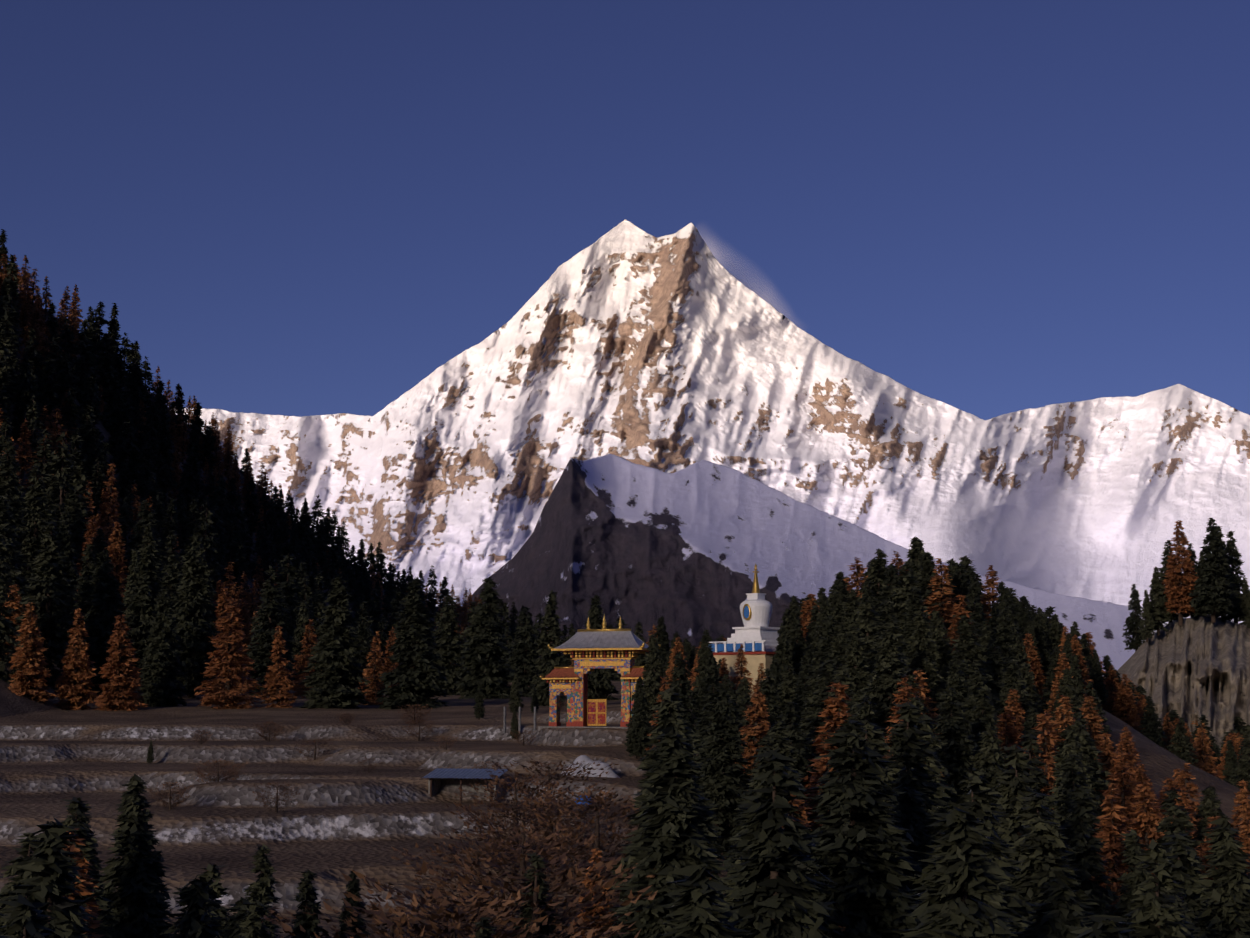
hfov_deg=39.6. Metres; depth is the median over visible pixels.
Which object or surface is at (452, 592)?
larch tree
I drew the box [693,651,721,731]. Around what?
fir tree
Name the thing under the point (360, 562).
fir tree
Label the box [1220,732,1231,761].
fir tree
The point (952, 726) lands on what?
fir tree
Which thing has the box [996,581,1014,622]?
fir tree
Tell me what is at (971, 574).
fir tree
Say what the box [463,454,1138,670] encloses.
terrain ridge
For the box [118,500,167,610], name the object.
fir tree
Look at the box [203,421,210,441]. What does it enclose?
larch tree
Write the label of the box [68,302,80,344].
larch tree
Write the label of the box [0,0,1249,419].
sky
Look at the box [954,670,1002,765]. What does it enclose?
fir tree
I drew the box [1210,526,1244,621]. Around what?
fir tree
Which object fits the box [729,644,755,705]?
larch tree
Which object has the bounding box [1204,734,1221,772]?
fir tree
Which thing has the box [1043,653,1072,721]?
larch tree
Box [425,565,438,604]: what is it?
fir tree
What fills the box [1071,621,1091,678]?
fir tree
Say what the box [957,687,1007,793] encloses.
fir tree
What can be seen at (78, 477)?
fir tree
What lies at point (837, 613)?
fir tree
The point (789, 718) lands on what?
fir tree
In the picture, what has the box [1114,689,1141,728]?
larch tree
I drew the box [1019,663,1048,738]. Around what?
fir tree
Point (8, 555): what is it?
fir tree
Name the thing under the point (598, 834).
shrub
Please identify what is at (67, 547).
fir tree
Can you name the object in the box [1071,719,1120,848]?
fir tree
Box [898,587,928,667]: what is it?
fir tree
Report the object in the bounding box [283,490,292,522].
fir tree
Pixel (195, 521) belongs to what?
fir tree
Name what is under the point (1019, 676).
fir tree
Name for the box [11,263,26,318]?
larch tree
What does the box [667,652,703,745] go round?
fir tree
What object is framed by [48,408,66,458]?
larch tree
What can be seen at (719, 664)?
fir tree
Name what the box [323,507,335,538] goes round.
fir tree
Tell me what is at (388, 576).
fir tree
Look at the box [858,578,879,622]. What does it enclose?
fir tree
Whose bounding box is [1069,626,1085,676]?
fir tree
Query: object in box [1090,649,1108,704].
fir tree
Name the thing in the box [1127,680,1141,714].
fir tree
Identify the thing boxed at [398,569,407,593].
fir tree
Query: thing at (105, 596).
fir tree
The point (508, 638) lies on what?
fir tree
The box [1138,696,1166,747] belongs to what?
fir tree
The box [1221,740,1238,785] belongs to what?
fir tree
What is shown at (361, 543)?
fir tree
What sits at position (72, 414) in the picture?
fir tree
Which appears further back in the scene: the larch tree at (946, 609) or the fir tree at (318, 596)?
the fir tree at (318, 596)
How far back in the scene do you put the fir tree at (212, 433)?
938.67 m
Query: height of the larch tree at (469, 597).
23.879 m
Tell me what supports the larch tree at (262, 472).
on the terrain hill
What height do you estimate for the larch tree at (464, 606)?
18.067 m
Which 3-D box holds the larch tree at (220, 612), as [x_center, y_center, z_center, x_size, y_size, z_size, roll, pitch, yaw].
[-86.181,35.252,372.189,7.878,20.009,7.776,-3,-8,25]
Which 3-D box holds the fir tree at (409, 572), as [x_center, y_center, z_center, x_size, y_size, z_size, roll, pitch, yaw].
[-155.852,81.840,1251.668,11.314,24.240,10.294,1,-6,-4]
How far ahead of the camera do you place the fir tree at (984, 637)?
156.14 m
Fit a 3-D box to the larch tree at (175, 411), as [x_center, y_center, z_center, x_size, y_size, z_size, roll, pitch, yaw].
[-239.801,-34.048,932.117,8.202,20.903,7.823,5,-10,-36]
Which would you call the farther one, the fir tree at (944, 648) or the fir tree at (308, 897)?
the fir tree at (944, 648)
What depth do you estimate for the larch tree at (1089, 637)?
225.98 m
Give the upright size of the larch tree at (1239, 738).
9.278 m
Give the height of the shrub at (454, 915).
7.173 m
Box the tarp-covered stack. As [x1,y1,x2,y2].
[561,755,619,777]
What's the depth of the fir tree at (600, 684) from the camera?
309.02 m
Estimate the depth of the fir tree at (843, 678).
106.88 m
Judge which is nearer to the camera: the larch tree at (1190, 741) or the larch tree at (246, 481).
the larch tree at (1190, 741)
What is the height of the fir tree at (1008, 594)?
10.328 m
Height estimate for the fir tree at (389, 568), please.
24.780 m
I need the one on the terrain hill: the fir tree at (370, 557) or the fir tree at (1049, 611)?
the fir tree at (370, 557)
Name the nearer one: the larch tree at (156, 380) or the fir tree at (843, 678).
the fir tree at (843, 678)
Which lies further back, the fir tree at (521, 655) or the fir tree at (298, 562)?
the fir tree at (298, 562)
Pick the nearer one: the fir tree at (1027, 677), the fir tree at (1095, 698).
the fir tree at (1095, 698)
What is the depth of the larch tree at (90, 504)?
495.91 m
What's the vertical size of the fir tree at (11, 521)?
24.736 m
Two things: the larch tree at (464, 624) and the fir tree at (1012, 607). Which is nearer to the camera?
the fir tree at (1012, 607)
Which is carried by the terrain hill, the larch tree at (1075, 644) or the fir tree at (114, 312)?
the fir tree at (114, 312)
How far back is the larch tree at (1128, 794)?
101.97 m
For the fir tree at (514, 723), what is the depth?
183.20 m
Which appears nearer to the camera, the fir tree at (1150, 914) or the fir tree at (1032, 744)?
the fir tree at (1150, 914)
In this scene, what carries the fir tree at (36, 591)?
on the terrain hill
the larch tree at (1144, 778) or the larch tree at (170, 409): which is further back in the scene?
the larch tree at (170, 409)
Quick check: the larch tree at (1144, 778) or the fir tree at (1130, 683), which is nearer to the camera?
the larch tree at (1144, 778)
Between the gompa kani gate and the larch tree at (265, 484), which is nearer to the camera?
the gompa kani gate
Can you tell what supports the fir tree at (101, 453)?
on the terrain hill
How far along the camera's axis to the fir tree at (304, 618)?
411.11 m
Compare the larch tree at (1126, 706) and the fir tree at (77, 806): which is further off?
the larch tree at (1126, 706)
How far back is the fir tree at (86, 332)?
712.31 m
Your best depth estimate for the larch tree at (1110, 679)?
208.87 m
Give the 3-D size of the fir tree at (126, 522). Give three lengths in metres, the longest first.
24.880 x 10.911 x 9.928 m
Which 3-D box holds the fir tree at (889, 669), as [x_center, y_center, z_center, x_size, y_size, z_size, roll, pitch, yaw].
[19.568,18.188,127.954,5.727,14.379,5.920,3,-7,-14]
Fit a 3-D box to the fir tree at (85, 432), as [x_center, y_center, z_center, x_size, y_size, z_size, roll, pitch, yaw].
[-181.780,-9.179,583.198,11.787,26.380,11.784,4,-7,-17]
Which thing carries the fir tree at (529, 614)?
on the terrain hill
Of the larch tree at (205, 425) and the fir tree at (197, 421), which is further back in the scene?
the larch tree at (205, 425)
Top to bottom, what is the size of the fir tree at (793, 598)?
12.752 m
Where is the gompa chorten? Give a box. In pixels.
[708,564,779,697]
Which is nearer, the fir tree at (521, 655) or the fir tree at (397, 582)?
the fir tree at (521, 655)
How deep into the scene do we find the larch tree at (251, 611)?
499.60 m
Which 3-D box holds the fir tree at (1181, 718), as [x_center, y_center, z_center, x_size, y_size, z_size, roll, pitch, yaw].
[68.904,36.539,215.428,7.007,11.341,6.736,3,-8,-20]
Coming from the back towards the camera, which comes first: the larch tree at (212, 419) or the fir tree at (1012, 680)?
the larch tree at (212, 419)
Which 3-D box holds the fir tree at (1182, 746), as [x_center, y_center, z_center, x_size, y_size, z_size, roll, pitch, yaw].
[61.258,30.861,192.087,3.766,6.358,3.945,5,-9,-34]
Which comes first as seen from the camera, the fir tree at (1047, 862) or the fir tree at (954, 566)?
the fir tree at (1047, 862)
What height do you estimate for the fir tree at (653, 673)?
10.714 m
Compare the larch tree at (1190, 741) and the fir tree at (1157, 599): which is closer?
the larch tree at (1190, 741)
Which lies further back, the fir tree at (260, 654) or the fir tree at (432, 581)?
the fir tree at (432, 581)
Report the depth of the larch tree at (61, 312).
742.57 m
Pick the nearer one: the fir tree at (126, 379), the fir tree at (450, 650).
the fir tree at (450, 650)
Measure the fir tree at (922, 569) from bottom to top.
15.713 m
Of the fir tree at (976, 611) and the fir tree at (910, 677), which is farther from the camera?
the fir tree at (976, 611)
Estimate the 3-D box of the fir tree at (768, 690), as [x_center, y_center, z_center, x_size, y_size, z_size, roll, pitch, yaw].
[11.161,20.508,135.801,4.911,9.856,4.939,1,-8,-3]
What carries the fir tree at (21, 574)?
on the terrain hill
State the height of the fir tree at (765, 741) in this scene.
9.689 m
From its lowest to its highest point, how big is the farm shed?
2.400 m
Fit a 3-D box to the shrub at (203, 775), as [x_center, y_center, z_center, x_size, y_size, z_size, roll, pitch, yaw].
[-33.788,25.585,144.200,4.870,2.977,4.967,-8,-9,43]
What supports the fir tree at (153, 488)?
on the terrain hill
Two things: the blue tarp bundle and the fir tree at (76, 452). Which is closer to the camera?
the blue tarp bundle
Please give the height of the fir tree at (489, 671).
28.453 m
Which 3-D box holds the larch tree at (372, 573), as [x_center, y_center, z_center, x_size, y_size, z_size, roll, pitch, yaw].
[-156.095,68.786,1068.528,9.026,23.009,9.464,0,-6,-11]
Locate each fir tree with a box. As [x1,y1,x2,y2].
[0,229,9,279]
[0,254,22,329]
[0,286,24,352]
[0,307,18,361]
[0,310,23,385]
[0,332,23,405]
[0,336,15,422]
[0,416,13,461]
[0,439,24,524]
[0,451,27,540]
[0,496,29,624]
[0,534,21,683]
[0,818,96,937]
[0,833,38,934]
[0,894,54,937]
[4,496,29,595]
[5,521,88,690]
[7,540,25,610]
[16,394,44,465]
[16,465,56,585]
[20,429,59,518]
[20,557,60,652]
[21,849,92,937]
[24,478,45,531]
[43,431,86,524]
[44,303,59,353]
[52,509,83,623]
[54,443,80,500]
[56,463,95,551]
[58,387,80,451]
[60,797,116,937]
[63,430,89,495]
[69,543,97,651]
[72,321,99,384]
[73,803,106,936]
[74,403,98,475]
[74,549,136,694]
[77,528,110,601]
[78,388,96,424]
[79,374,97,424]
[80,374,104,453]
[81,458,107,516]
[83,319,96,353]
[84,306,98,342]
[84,428,104,489]
[92,440,119,501]
[93,301,109,352]
[97,774,177,937]
[102,332,126,383]
[106,303,122,352]
[107,319,119,368]
[111,490,137,571]
[118,332,134,376]
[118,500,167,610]
[119,354,129,397]
[122,548,139,645]
[124,522,163,682]
[125,358,144,402]
[126,343,140,388]
[126,364,149,416]
[134,341,142,370]
[137,586,189,706]
[139,470,166,535]
[141,356,154,397]
[146,740,154,763]
[151,492,167,549]
[151,510,163,571]
[153,454,177,527]
[154,380,169,422]
[154,547,183,629]
[159,497,183,555]
[161,530,181,578]
[163,873,225,937]
[169,383,189,437]
[170,531,221,697]
[179,541,216,602]
[181,496,207,566]
[186,402,204,445]
[190,501,223,580]
[195,483,217,552]
[195,864,231,937]
[203,421,218,457]
[206,504,226,563]
[217,896,249,937]
[220,519,250,583]
[227,539,251,597]
[234,899,273,937]
[240,448,252,474]
[242,844,281,937]
[243,476,260,536]
[243,566,298,695]
[258,487,275,528]
[270,486,288,536]
[272,587,294,669]
[274,553,302,639]
[275,554,297,620]
[277,489,285,518]
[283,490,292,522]
[284,869,323,937]
[285,497,295,529]
[288,600,317,684]
[289,509,304,547]
[289,553,305,599]
[290,562,311,628]
[290,577,318,649]
[298,501,308,538]
[299,574,370,708]
[300,498,310,521]
[303,515,319,559]
[309,570,326,635]
[310,494,324,532]
[311,575,326,614]
[312,601,324,651]
[314,519,324,546]
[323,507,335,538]
[328,511,344,547]
[334,525,341,552]
[335,871,371,937]
[336,521,352,561]
[338,542,345,569]
[343,552,356,593]
[345,616,383,690]
[349,545,357,579]
[351,601,373,652]
[354,545,372,588]
[356,539,368,568]
[357,561,371,600]
[363,616,380,676]
[366,543,377,575]
[373,542,382,580]
[373,549,386,591]
[375,578,449,708]
[375,616,390,670]
[382,573,396,601]
[383,589,405,655]
[384,562,393,594]
[389,617,405,672]
[392,564,397,589]
[393,571,401,597]
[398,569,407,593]
[405,566,413,581]
[418,570,425,595]
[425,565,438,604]
[426,589,436,623]
[430,595,473,694]
[431,611,441,643]
[437,576,450,613]
[453,577,524,698]
[461,601,477,669]
[470,917,499,937]
[473,680,485,719]
[474,620,508,672]
[500,602,513,657]
[501,630,514,669]
[505,607,542,696]
[507,601,518,635]
[508,673,523,712]
[509,708,518,739]
[510,852,562,937]
[514,610,523,640]
[525,608,536,636]
[529,590,567,705]
[529,613,543,674]
[530,687,538,712]
[560,624,567,658]
[561,636,573,666]
[565,623,576,663]
[584,595,619,699]
[607,724,728,937]
[608,686,726,937]
[611,618,627,680]
[620,622,648,682]
[624,676,652,758]
[641,635,666,746]
[654,616,670,669]
[657,862,755,937]
[664,632,690,695]
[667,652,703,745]
[685,642,694,667]
[690,629,713,718]
[690,649,697,681]
[691,683,736,785]
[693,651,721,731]
[697,684,753,855]
[716,659,722,677]
[716,813,805,937]
[717,748,844,937]
[720,734,814,875]
[728,694,740,718]
[728,697,764,819]
[731,750,788,862]
[734,677,752,718]
[759,668,783,732]
[764,721,814,830]
[769,659,783,700]
[769,665,797,723]
[771,628,797,690]
[777,608,793,641]
[777,702,815,820]
[787,609,807,677]
[789,596,799,611]
[789,603,801,622]
[797,662,822,757]
[798,719,924,937]
[799,598,805,616]
[803,658,836,782]
[804,605,820,651]
[806,658,854,759]
[809,666,855,829]
[812,615,842,667]
[815,594,832,637]
[817,587,826,611]
[825,702,868,923]
[827,585,843,608]
[829,591,845,626]
[834,571,848,612]
[837,700,921,937]
[842,589,864,645]
[843,600,879,687]
[843,627,870,703]
[857,549,889,611]
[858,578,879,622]
[859,626,922,701]
[861,618,909,758]
[866,601,904,681]
[871,766,940,937]
[877,563,902,613]
[883,702,952,885]
[884,668,936,759]
[886,696,957,816]
[889,564,930,649]
[889,801,1020,937]
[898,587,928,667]
[904,560,914,589]
[906,611,944,732]
[907,536,924,580]
[915,552,940,614]
[915,552,945,602]
[922,768,1039,937]
[929,616,952,690]
[932,688,977,804]
[937,660,970,749]
[939,615,997,725]
[943,558,956,595]
[944,596,981,658]
[946,563,957,597]
[946,564,983,630]
[947,778,1010,896]
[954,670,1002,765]
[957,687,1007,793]
[959,555,988,615]
[965,568,985,632]
[966,582,991,651]
[970,726,1007,819]
[974,574,990,624]
[978,624,993,671]
[982,643,1006,708]
[987,602,999,641]
[988,744,1060,921]
[989,600,1034,667]
[993,608,1014,674]
[994,659,1038,740]
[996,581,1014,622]
[999,791,1097,926]
[1002,628,1043,713]
[1005,587,1017,614]
[1008,588,1019,612]
[1009,598,1017,622]
[1012,706,1053,769]
[1012,733,1071,864]
[1013,597,1032,638]
[1016,871,1092,937]
[1017,596,1031,616]
[1017,672,1030,705]
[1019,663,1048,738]
[1023,620,1044,674]
[1029,605,1036,622]
[1031,617,1052,679]
[1033,607,1048,632]
[1038,610,1049,650]
[1041,648,1061,718]
[1043,613,1049,633]
[1044,606,1059,625]
[1045,614,1063,680]
[1048,668,1082,744]
[1048,723,1111,864]
[1053,754,1111,909]
[1062,634,1071,652]
[1062,786,1121,936]
[1063,642,1073,667]
[1063,914,1132,937]
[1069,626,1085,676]
[1069,654,1086,719]
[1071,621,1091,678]
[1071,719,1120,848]
[1072,713,1104,790]
[1079,682,1117,754]
[1081,634,1093,682]
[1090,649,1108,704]
[1102,655,1119,707]
[1111,828,1153,937]
[1115,669,1121,689]
[1121,584,1145,651]
[1125,838,1194,937]
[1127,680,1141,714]
[1132,832,1210,936]
[1135,685,1147,705]
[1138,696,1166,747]
[1139,590,1155,641]
[1147,787,1211,912]
[1149,567,1171,634]
[1150,540,1186,623]
[1161,882,1197,937]
[1164,710,1179,748]
[1166,717,1194,748]
[1166,838,1186,896]
[1167,719,1198,766]
[1181,543,1198,617]
[1188,518,1239,622]
[1191,715,1219,757]
[1191,816,1249,937]
[1193,554,1209,616]
[1193,785,1235,856]
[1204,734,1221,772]
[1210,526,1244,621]
[1216,729,1240,774]
[1218,531,1249,623]
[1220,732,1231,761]
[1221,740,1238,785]
[1231,717,1246,735]
[1231,741,1247,785]
[1233,736,1249,791]
[1236,581,1249,627]
[1241,725,1249,743]
[1245,589,1249,628]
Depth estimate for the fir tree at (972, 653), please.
146.94 m
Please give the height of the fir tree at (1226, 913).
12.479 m
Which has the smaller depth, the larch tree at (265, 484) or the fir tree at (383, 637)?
the fir tree at (383, 637)
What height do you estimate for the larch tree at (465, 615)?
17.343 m
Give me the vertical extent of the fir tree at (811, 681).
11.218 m
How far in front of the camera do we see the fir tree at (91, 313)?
813.09 m
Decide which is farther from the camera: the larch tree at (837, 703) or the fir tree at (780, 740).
the larch tree at (837, 703)
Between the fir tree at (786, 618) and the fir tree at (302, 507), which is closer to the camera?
the fir tree at (786, 618)
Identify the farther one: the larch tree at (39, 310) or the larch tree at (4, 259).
the larch tree at (39, 310)
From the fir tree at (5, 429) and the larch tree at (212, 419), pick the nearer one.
the fir tree at (5, 429)
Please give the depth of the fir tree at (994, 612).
187.07 m
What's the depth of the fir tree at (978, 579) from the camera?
223.38 m
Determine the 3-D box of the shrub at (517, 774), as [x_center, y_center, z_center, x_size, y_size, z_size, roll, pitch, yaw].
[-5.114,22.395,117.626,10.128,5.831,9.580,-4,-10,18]
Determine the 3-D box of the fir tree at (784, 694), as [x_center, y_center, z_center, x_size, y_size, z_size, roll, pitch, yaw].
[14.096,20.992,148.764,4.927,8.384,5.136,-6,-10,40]
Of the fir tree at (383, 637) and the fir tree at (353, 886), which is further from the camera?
the fir tree at (383, 637)
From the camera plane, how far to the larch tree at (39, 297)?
717.39 m
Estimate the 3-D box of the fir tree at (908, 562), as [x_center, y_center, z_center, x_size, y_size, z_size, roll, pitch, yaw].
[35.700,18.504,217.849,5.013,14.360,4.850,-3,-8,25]
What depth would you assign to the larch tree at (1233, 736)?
187.44 m
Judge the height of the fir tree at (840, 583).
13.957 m
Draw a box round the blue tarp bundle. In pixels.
[574,795,591,804]
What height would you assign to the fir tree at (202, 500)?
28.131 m
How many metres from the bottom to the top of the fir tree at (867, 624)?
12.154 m
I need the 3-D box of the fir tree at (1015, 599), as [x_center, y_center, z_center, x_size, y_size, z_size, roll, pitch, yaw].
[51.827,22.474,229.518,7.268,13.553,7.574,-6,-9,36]
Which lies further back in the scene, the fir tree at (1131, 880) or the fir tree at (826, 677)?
the fir tree at (826, 677)
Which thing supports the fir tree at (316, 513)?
on the terrain hill
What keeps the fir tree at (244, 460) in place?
on the terrain hill
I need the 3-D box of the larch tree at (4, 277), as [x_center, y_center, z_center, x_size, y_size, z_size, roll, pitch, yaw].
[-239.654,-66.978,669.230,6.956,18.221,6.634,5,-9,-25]
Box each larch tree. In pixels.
[0,254,11,296]
[0,274,6,313]
[0,404,3,457]
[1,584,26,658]
[8,602,56,704]
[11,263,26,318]
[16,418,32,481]
[18,268,30,300]
[19,255,33,292]
[19,284,32,325]
[21,305,44,350]
[21,445,41,494]
[26,268,41,313]
[30,290,45,321]
[30,300,45,343]
[33,297,43,327]
[36,403,53,444]
[41,276,52,319]
[42,410,55,461]
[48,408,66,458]
[52,608,99,709]
[55,285,72,320]
[55,298,69,334]
[59,428,70,455]
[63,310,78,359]
[63,829,103,937]
[68,284,83,333]
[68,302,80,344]
[76,517,98,590]
[83,480,94,528]
[85,516,99,543]
[92,614,147,710]
[95,513,105,540]
[96,474,120,532]
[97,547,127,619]
[99,463,119,524]
[101,504,113,549]
[103,523,111,548]
[107,522,128,579]
[126,483,140,532]
[129,496,140,544]
[151,366,160,397]
[163,380,171,407]
[167,391,175,414]
[173,388,183,415]
[185,396,192,426]
[188,396,196,427]
[194,597,266,708]
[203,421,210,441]
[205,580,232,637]
[207,587,236,669]
[210,413,214,434]
[212,417,220,447]
[214,433,223,461]
[216,619,251,694]
[222,430,234,462]
[222,438,232,468]
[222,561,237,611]
[223,424,234,454]
[223,448,232,478]
[228,584,238,614]
[229,453,242,490]
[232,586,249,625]
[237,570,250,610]
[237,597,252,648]
[241,465,250,495]
[241,470,250,502]
[244,455,253,480]
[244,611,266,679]
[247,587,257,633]
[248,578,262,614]
[256,462,266,491]
[256,483,262,515]
[258,469,270,496]
[260,626,297,707]
[268,480,275,510]
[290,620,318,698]
[358,632,385,704]
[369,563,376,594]
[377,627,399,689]
[424,585,428,602]
[435,582,443,606]
[450,584,454,604]
[454,596,460,620]
[458,597,462,618]
[460,604,467,624]
[460,620,466,637]
[461,588,468,612]
[462,609,466,628]
[466,589,472,613]
[571,849,616,937]
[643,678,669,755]
[646,624,657,653]
[665,637,690,690]
[690,642,701,689]
[690,645,700,685]
[719,657,730,686]
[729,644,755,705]
[734,685,770,792]
[751,663,766,704]
[754,693,769,737]
[780,794,844,935]
[800,600,815,640]
[801,594,819,633]
[802,682,853,852]
[844,557,867,606]
[882,674,945,785]
[887,551,906,598]
[913,670,941,739]
[923,558,962,640]
[948,594,973,651]
[980,565,1001,622]
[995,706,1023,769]
[998,689,1025,751]
[1022,633,1046,699]
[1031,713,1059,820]
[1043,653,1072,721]
[1047,695,1076,764]
[1059,626,1071,651]
[1071,635,1092,694]
[1078,696,1110,770]
[1085,632,1107,698]
[1088,786,1132,926]
[1094,732,1130,832]
[1100,665,1123,715]
[1100,744,1151,885]
[1108,729,1150,789]
[1110,674,1141,729]
[1110,725,1150,802]
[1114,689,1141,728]
[1120,781,1181,881]
[1131,681,1140,701]
[1131,764,1160,835]
[1135,695,1147,729]
[1137,698,1146,732]
[1155,777,1176,817]
[1161,713,1179,752]
[1162,520,1199,625]
[1163,763,1202,838]
[1169,718,1179,736]
[1171,787,1206,870]
[1172,768,1193,822]
[1184,723,1202,769]
[1192,723,1218,774]
[1193,731,1216,775]
[1197,816,1219,885]
[1214,736,1237,779]
[1217,733,1237,778]
[1230,780,1249,851]
[1233,732,1243,762]
[1234,811,1249,874]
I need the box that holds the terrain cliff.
[1117,615,1249,750]
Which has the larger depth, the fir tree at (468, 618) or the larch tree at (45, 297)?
the larch tree at (45, 297)
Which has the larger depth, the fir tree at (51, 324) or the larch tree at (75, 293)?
the larch tree at (75, 293)
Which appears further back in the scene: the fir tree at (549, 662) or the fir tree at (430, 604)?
the fir tree at (430, 604)
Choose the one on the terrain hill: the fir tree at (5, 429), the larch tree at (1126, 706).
the fir tree at (5, 429)
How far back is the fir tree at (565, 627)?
938.72 m
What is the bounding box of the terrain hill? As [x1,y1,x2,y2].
[0,296,514,697]
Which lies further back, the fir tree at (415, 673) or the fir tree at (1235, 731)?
the fir tree at (415, 673)
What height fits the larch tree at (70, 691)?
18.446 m
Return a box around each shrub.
[147,781,193,809]
[190,730,212,743]
[193,759,247,782]
[252,782,300,812]
[253,721,286,741]
[260,892,562,937]
[274,883,639,937]
[295,739,336,760]
[336,713,355,724]
[339,847,713,937]
[358,757,381,772]
[391,838,560,928]
[396,704,431,724]
[400,719,438,740]
[406,822,619,937]
[434,735,457,749]
[445,795,593,881]
[453,774,576,853]
[469,757,621,840]
[474,761,499,768]
[510,730,535,745]
[513,786,639,899]
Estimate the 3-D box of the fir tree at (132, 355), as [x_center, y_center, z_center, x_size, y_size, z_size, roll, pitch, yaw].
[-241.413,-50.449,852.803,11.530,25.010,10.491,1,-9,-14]
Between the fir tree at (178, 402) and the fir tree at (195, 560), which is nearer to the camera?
the fir tree at (195, 560)
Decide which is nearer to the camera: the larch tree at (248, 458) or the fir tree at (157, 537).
the fir tree at (157, 537)
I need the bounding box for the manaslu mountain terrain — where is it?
[174,220,1249,643]
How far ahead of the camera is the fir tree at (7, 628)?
263.93 m
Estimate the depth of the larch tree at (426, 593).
1191.04 m
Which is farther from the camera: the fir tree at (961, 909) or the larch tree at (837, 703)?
the larch tree at (837, 703)
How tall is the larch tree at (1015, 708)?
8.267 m
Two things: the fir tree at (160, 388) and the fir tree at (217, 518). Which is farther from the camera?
the fir tree at (160, 388)
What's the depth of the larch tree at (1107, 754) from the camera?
111.22 m
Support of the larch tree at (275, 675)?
on the terrain hill
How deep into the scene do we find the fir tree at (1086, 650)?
197.05 m
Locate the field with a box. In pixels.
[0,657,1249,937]
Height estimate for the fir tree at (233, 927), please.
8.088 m
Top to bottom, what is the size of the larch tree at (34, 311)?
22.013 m
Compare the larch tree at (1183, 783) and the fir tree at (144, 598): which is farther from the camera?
the fir tree at (144, 598)
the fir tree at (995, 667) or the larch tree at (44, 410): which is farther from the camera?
the larch tree at (44, 410)
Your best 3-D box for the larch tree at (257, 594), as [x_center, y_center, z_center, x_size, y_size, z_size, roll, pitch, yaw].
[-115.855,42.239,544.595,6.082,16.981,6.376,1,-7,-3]
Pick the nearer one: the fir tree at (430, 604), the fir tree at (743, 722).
the fir tree at (743, 722)
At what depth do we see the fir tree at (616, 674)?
529.02 m
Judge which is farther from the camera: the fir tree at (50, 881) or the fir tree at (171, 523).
the fir tree at (171, 523)
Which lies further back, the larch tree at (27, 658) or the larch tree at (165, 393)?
the larch tree at (165, 393)
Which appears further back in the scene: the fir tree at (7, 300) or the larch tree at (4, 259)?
the larch tree at (4, 259)
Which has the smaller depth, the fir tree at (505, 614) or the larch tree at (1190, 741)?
the larch tree at (1190, 741)
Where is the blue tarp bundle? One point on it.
(582, 799)
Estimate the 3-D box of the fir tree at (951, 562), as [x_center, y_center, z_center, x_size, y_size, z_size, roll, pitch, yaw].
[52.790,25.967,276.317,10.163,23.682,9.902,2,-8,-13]
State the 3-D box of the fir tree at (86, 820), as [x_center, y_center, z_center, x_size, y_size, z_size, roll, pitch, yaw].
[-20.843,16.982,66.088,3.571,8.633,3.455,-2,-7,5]
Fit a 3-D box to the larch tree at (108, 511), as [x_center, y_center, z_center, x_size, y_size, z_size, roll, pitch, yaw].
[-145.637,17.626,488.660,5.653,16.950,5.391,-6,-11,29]
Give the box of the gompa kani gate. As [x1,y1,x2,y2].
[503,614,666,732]
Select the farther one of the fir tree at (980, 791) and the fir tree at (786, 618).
the fir tree at (786, 618)
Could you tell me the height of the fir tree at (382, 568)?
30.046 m
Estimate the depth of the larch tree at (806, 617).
200.48 m
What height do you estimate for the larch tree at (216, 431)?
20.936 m
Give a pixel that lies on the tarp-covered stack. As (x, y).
(611, 773)
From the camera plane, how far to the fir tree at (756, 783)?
70.98 m
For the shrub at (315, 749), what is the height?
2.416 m
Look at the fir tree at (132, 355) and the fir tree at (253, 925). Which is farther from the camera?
the fir tree at (132, 355)
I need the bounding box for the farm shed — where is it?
[423,768,507,801]
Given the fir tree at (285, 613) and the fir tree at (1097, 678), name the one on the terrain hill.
the fir tree at (285, 613)
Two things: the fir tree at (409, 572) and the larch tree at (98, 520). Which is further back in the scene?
the fir tree at (409, 572)
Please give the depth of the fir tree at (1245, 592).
387.71 m
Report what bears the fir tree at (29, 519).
on the terrain hill
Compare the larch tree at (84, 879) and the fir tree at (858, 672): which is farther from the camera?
the fir tree at (858, 672)

